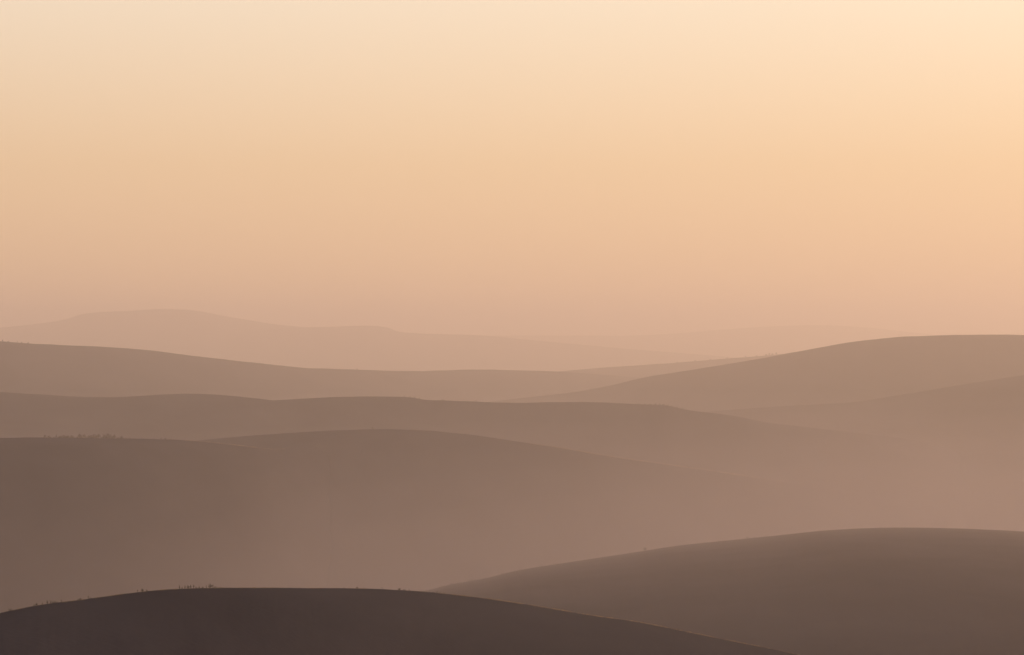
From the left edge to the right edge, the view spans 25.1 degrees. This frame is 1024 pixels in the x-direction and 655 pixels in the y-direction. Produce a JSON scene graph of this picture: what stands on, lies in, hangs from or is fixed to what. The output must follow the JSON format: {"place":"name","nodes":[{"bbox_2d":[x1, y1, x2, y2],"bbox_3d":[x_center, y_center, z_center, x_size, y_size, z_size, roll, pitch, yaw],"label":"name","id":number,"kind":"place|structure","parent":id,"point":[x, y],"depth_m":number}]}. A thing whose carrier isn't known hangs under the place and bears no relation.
{"place":"outdoors","nodes":[
{"label":"outdoors","id":0,"kind":"place"},
{"bbox_2d":[0,309,301,356],"bbox_3d":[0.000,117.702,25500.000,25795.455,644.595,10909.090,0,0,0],"label":"hill","id":1,"kind":"structure","parent":0,"point":[185,332],"depth_m":24312.95},
{"bbox_2d":[0,437,331,612],"bbox_3d":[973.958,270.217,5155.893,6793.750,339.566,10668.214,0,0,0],"label":"hill","id":2,"kind":"structure","parent":0,"point":[84,518],"depth_m":2825.21},
{"bbox_2d":[0,341,639,401],"bbox_3d":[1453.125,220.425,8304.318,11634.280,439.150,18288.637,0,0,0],"label":"hill","id":3,"kind":"structure","parent":0,"point":[67,370],"depth_m":8234.08},
{"bbox_2d":[0,588,797,654],"bbox_3d":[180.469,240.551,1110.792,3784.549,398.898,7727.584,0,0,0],"label":"hill","id":4,"kind":"structure","parent":0,"point":[273,621],"depth_m":635.21},
{"bbox_2d":[206,326,734,371],"bbox_3d":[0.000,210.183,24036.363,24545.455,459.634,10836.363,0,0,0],"label":"hill","id":5,"kind":"structure","parent":0,"point":[367,348],"depth_m":22845.08},
{"bbox_2d":[0,392,973,528],"bbox_3d":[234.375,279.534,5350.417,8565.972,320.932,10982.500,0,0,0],"label":"hill","id":6,"kind":"structure","parent":0,"point":[194,417],"depth_m":4747.76},
{"bbox_2d":[0,0,1023,335],"label":"sky","id":7,"kind":"structure","parent":0,"point":[459,167]},
{"bbox_2d":[198,429,884,590],"bbox_3d":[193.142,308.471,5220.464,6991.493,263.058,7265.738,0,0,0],"label":"hill","id":8,"kind":"structure","parent":0,"point":[418,510],"depth_m":3844.43},
{"bbox_2d":[264,396,971,528],"bbox_3d":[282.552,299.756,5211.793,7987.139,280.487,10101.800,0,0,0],"label":"hill","id":9,"kind":"structure","parent":0,"point":[904,483],"depth_m":5007.14},
{"bbox_2d":[558,354,781,377],"bbox_3d":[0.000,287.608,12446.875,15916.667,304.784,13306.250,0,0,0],"label":"hill","id":10,"kind":"structure","parent":0,"point":[640,371],"depth_m":12889.21},
{"bbox_2d":[496,325,935,357],"bbox_3d":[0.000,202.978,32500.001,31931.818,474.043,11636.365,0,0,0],"label":"hill","id":11,"kind":"structure","parent":0,"point":[748,342],"depth_m":31363.20},
{"bbox_2d":[423,528,1023,654],"bbox_3d":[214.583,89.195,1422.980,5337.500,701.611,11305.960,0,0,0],"label":"hill","id":12,"kind":"structure","parent":0,"point":[908,591],"depth_m":1938.08},
{"bbox_2d":[491,335,1023,411],"bbox_3d":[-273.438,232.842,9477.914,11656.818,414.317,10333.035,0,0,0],"label":"hill","id":13,"kind":"structure","parent":0,"point":[856,371],"depth_m":7860.35},
{"bbox_2d":[708,375,1023,531],"bbox_3d":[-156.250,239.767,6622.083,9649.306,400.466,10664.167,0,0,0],"label":"hill","id":14,"kind":"structure","parent":0,"point":[977,428],"depth_m":5794.00}
]}

